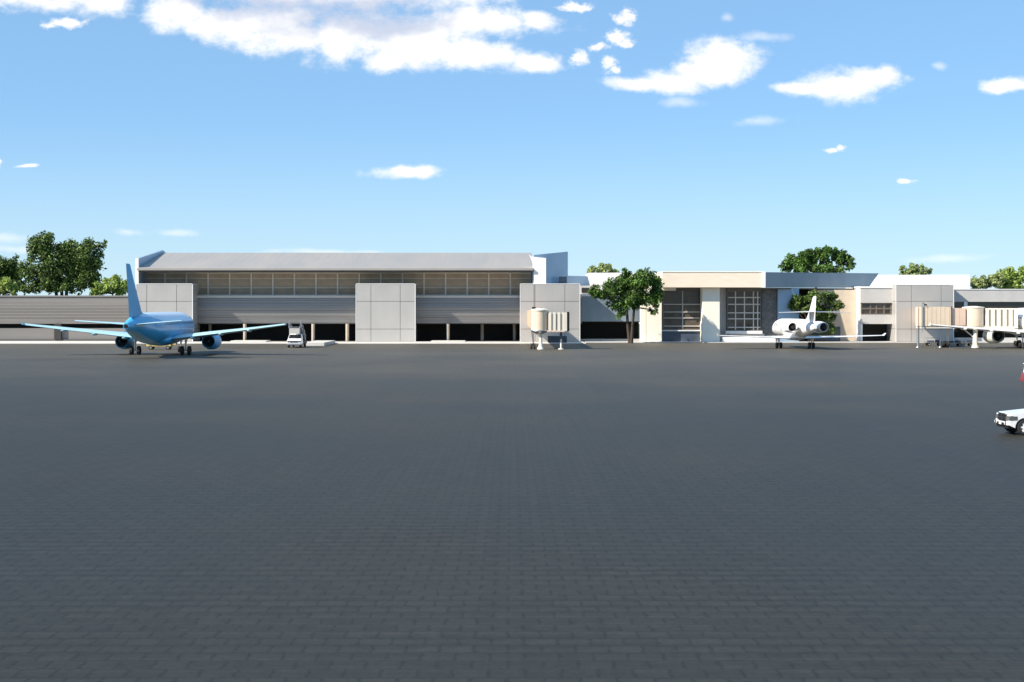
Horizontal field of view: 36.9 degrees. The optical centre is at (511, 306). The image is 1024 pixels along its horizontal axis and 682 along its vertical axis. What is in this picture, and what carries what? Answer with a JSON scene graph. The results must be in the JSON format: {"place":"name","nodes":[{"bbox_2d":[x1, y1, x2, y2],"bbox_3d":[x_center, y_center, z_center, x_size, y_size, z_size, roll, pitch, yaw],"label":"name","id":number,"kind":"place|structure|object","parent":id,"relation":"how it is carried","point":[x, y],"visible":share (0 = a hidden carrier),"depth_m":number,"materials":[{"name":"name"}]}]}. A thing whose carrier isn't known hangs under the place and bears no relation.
{"place":"outdoors","nodes":[
{"label":"outdoors","id":0,"kind":"place"},
{"bbox_2d":[146,343,176,349],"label":"belt loader","id":1,"kind":"object","parent":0,"point":[150,347],"visible":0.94,"depth_m":225.34,"materials":[{"name":"yellow metal"}]},
{"bbox_2d":[0,341,585,343],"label":"pavement","id":2,"kind":"structure","parent":0,"point":[57,342],"depth_m":264.67,"materials":[{"name":"concrete"}]},
{"bbox_2d":[0,276,18,294],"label":"tree","id":3,"kind":"object","parent":2,"relation":"on","point":[6,285],"visible":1,"depth_m":293.44,"materials":[{"name":"green plant"}]},
{"bbox_2d":[0,295,129,340],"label":"building","id":4,"kind":"structure","parent":2,"relation":"on","point":[53,310],"depth_m":276.91,"materials":[{"name":"grey concrete"}]},
{"bbox_2d":[89,273,127,294],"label":"tree","id":5,"kind":"object","parent":2,"relation":"on","point":[114,284],"visible":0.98,"depth_m":296.95,"materials":[{"name":"green plant"}]},
{"bbox_2d":[136,284,199,341],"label":"gate block","id":6,"kind":"structure","parent":2,"relation":"on","point":[182,298],"depth_m":272.00,"materials":[{"name":"grey"}]},
{"bbox_2d":[230,340,270,341],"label":"concrete plinth","id":7,"kind":"structure","parent":2,"relation":"on","point":[250,341],"depth_m":270.82,"materials":[{"name":"white concrete"}]},
{"bbox_2d":[135,250,583,341],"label":"terminal hall","id":8,"kind":"structure","parent":2,"relation":"on","point":[471,297],"depth_m":278.42,"materials":[{"name":"grey metal"}]},
{"bbox_2d":[146,272,163,283],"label":"window","id":9,"kind":"structure","parent":8,"relation":"in","point":[151,277],"depth_m":278.55,"materials":[{"name":"beige glass"}]},
{"bbox_2d":[164,272,185,283],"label":"window","id":10,"kind":"structure","parent":8,"relation":"in","point":[169,277],"depth_m":278.55,"materials":[{"name":"beige"}]},
{"bbox_2d":[186,272,206,295],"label":"window","id":11,"kind":"structure","parent":8,"relation":"in","point":[200,278],"depth_m":278.55,"materials":[{"name":"beige"}]},
{"bbox_2d":[207,272,228,295],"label":"window","id":12,"kind":"structure","parent":8,"relation":"in","point":[217,282],"depth_m":278.55,"materials":[{"name":"beige"}]},
{"bbox_2d":[229,272,250,295],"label":"window","id":13,"kind":"structure","parent":8,"relation":"in","point":[239,282],"depth_m":278.55,"materials":[{"name":"beige"}]},
{"bbox_2d":[251,272,271,295],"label":"window","id":14,"kind":"structure","parent":8,"relation":"in","point":[261,282],"depth_m":278.55,"materials":[{"name":"beige"}]},
{"bbox_2d":[272,272,293,295],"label":"window","id":15,"kind":"structure","parent":8,"relation":"in","point":[282,282],"depth_m":278.55,"materials":[{"name":"beige"}]},
{"bbox_2d":[294,272,314,295],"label":"window","id":16,"kind":"structure","parent":8,"relation":"in","point":[304,282],"depth_m":278.55,"materials":[{"name":"beige"}]},
{"bbox_2d":[315,272,336,295],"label":"window","id":17,"kind":"structure","parent":8,"relation":"in","point":[325,282],"depth_m":278.55,"materials":[{"name":"beige"}]},
{"bbox_2d":[337,272,358,295],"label":"window","id":18,"kind":"structure","parent":8,"relation":"in","point":[346,281],"depth_m":278.55,"materials":[{"name":"beige"}]},
{"bbox_2d":[359,272,379,283],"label":"window","id":19,"kind":"structure","parent":8,"relation":"in","point":[364,277],"depth_m":278.55,"materials":[{"name":"beige glass"}]},
{"bbox_2d":[380,272,401,283],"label":"window","id":20,"kind":"structure","parent":8,"relation":"in","point":[385,277],"depth_m":278.55,"materials":[{"name":"beige glass"}]},
{"bbox_2d":[402,272,422,295],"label":"window","id":21,"kind":"structure","parent":8,"relation":"in","point":[407,277],"depth_m":278.55,"materials":[{"name":"beige"}]},
{"bbox_2d":[423,272,444,295],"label":"window","id":22,"kind":"structure","parent":8,"relation":"in","point":[433,282],"depth_m":278.55,"materials":[{"name":"beige"}]},
{"bbox_2d":[445,272,465,295],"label":"window","id":23,"kind":"structure","parent":8,"relation":"in","point":[455,282],"depth_m":278.55,"materials":[{"name":"beige"}]},
{"bbox_2d":[466,272,487,295],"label":"window","id":24,"kind":"structure","parent":8,"relation":"in","point":[476,282],"depth_m":278.55,"materials":[{"name":"beige"}]},
{"bbox_2d":[488,272,509,295],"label":"window","id":25,"kind":"structure","parent":8,"relation":"in","point":[498,282],"depth_m":278.55,"materials":[{"name":"beige glass"}]},
{"bbox_2d":[510,272,530,295],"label":"window","id":26,"kind":"structure","parent":8,"relation":"in","point":[516,278],"depth_m":278.55,"materials":[{"name":"beige"}]},
{"bbox_2d":[356,284,416,341],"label":"gate block","id":27,"kind":"structure","parent":2,"relation":"on","point":[385,312],"depth_m":272.00,"materials":[{"name":"grey"}]},
{"bbox_2d":[431,340,465,341],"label":"concrete plinth","id":28,"kind":"structure","parent":2,"relation":"on","point":[448,340],"depth_m":271.07,"materials":[{"name":"white concrete"}]},
{"bbox_2d":[520,284,579,341],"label":"gate block","id":29,"kind":"structure","parent":2,"relation":"on","point":[557,298],"depth_m":272.00,"materials":[{"name":"grey concrete"}]},
{"bbox_2d":[0,336,1023,681],"bbox_3d":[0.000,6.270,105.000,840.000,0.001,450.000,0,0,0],"label":"apron","id":30,"kind":"object","parent":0,"point":[548,512],"visible":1,"depth_m":46.61,"materials":[{"name":"grey asphalt"}]},
{"bbox_2d":[0,253,33,294],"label":"broadleaf tree","id":31,"kind":"object","parent":30,"relation":"on","point":[9,268],"visible":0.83,"depth_m":301.25,"materials":[{"name":"green plant"}]},
{"bbox_2d":[13,230,107,294],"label":"broadleaf tree","id":32,"kind":"object","parent":30,"relation":"on","point":[77,264],"visible":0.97,"depth_m":298.58,"materials":[{"name":"green plant"}]},
{"bbox_2d":[21,263,285,354],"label":"passenger jet","id":33,"kind":"object","parent":30,"relation":"on","point":[159,328],"visible":1,"depth_m":198.52,"materials":[{"name":"blue metal"}]},
{"bbox_2d":[287,320,306,347],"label":"stair truck","id":34,"kind":"object","parent":30,"relation":"on","point":[295,337],"visible":1,"depth_m":235.59,"materials":[{"name":"white paint"}]},
{"bbox_2d":[306,340,334,345],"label":"concrete plinth","id":35,"kind":"structure","parent":30,"relation":"on","point":[320,343],"depth_m":246.81,"materials":[{"name":"white concrete"}]},
{"bbox_2d":[528,307,568,348],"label":"boarding bridge","id":36,"kind":"structure","parent":30,"relation":"on","point":[541,321],"depth_m":226.48,"materials":[{"name":"beige metal"}]},
{"bbox_2d":[586,262,619,273],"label":"broadleaf tree","id":37,"kind":"object","parent":30,"relation":"on","point":[600,268],"visible":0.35,"depth_m":305.62,"materials":[{"name":"green plant"}]},
{"bbox_2d":[587,267,664,342],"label":"broadleaf tree","id":38,"kind":"object","parent":30,"relation":"on","point":[636,295],"visible":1,"depth_m":263.76,"materials":[{"name":"green plant"}]},
{"bbox_2d":[717,296,885,347],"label":"business jet","id":39,"kind":"object","parent":30,"relation":"on","point":[792,329],"visible":1,"depth_m":227.16,"materials":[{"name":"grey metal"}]},
{"bbox_2d":[778,245,855,272],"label":"broadleaf tree","id":40,"kind":"object","parent":30,"relation":"on","point":[806,260],"visible":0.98,"depth_m":303.11,"materials":[{"name":"green plant"}]},
{"bbox_2d":[898,262,932,274],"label":"broadleaf tree","id":41,"kind":"object","parent":30,"relation":"on","point":[914,269],"visible":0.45,"depth_m":321.55,"materials":[{"name":"green plant"}]},
{"bbox_2d":[922,338,942,345],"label":"baggage cart","id":42,"kind":"object","parent":30,"relation":"on","point":[928,342],"visible":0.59,"depth_m":247.77,"materials":[{"name":"silver metal"}]},
{"bbox_2d":[949,338,961,345],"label":"baggage cart","id":43,"kind":"object","parent":30,"relation":"on","point":[958,342],"visible":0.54,"depth_m":244.40,"materials":[{"name":"silver metal"}]},
{"bbox_2d":[951,339,971,345],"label":"baggage cart","id":44,"kind":"object","parent":30,"relation":"on","point":[969,342],"visible":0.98,"depth_m":245.41,"materials":[{"name":"silver metal"}]},
{"bbox_2d":[911,299,1017,347],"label":"boarding bridge","id":45,"kind":"structure","parent":30,"relation":"on","point":[974,316],"depth_m":235.85,"materials":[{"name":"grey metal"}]},
{"bbox_2d":[928,308,1023,347],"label":"passenger jet","id":46,"kind":"object","parent":30,"relation":"on","point":[996,334],"visible":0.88,"depth_m":233.67,"materials":[{"name":"grey metal"}]},
{"bbox_2d":[970,272,1006,288],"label":"broadleaf tree","id":47,"kind":"object","parent":30,"relation":"on","point":[993,280],"visible":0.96,"depth_m":304.45,"materials":[{"name":"green plant"}]},
{"bbox_2d":[994,409,1023,434],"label":"pickup truck","id":48,"kind":"object","parent":30,"relation":"on","point":[1012,421],"visible":1,"depth_m":75.07,"materials":[{"name":"white paint"}]},
{"bbox_2d":[995,266,1023,288],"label":"broadleaf tree","id":49,"kind":"object","parent":30,"relation":"on","point":[1013,277],"visible":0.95,"depth_m":305.91,"materials":[{"name":"green plant"}]},
{"bbox_2d":[0,0,1023,294],"label":"sky","id":50,"kind":"structure","parent":0,"point":[659,135],"materials":[{"name":"blue"}]},
{"bbox_2d":[584,338,1023,342],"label":"path","id":51,"kind":"structure","parent":0,"point":[802,341],"depth_m":267.50,"materials":[{"name":"grey concrete"}]},
{"bbox_2d":[568,273,639,340],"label":"link building","id":52,"kind":"structure","parent":51,"relation":"on","point":[600,322],"depth_m":285.00,"materials":[{"name":"grey concrete"}]},
{"bbox_2d":[582,288,588,292],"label":"window","id":53,"kind":"structure","parent":52,"relation":"in","point":[584,290],"depth_m":285.36,"materials":[{"name":"grey glass"}]},
{"bbox_2d":[640,271,878,341],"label":"lounge building","id":54,"kind":"structure","parent":51,"relation":"on","point":[704,306],"depth_m":273.03,"materials":[{"name":"paint"}]},
{"bbox_2d":[663,290,699,329],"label":"window","id":55,"kind":"structure","parent":54,"relation":"in","point":[681,308],"depth_m":273.23,"materials":[{"name":"grey glass"}]},
{"bbox_2d":[727,291,760,330],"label":"window","id":56,"kind":"structure","parent":54,"relation":"in","point":[743,307],"depth_m":273.23,"materials":[{"name":"grey glass"}]},
{"bbox_2d":[787,289,844,341],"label":"broadleaf tree","id":57,"kind":"object","parent":51,"relation":"on","point":[796,302],"visible":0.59,"depth_m":270.91,"materials":[{"name":"green plant"}]},
{"bbox_2d":[887,284,953,341],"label":"gate block","id":58,"kind":"structure","parent":51,"relation":"on","point":[902,327],"depth_m":272.00,"materials":[{"name":"grey"}]},
{"bbox_2d":[853,275,1023,340],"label":"grey wing","id":59,"kind":"structure","parent":51,"relation":"on","point":[876,301],"depth_m":275.50,"materials":[{"name":"white concrete"}]},
{"bbox_2d":[861,303,891,314],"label":"window","id":60,"kind":"structure","parent":59,"relation":"in","point":[866,308],"depth_m":275.51,"materials":[{"name":"grey glass"}]},
{"bbox_2d":[1020,363,1023,381],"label":"baggage tug","id":61,"kind":"object","parent":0,"point":[1022,377],"visible":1,"depth_m":124.56,"materials":[{"name":"red paint"}]}
]}

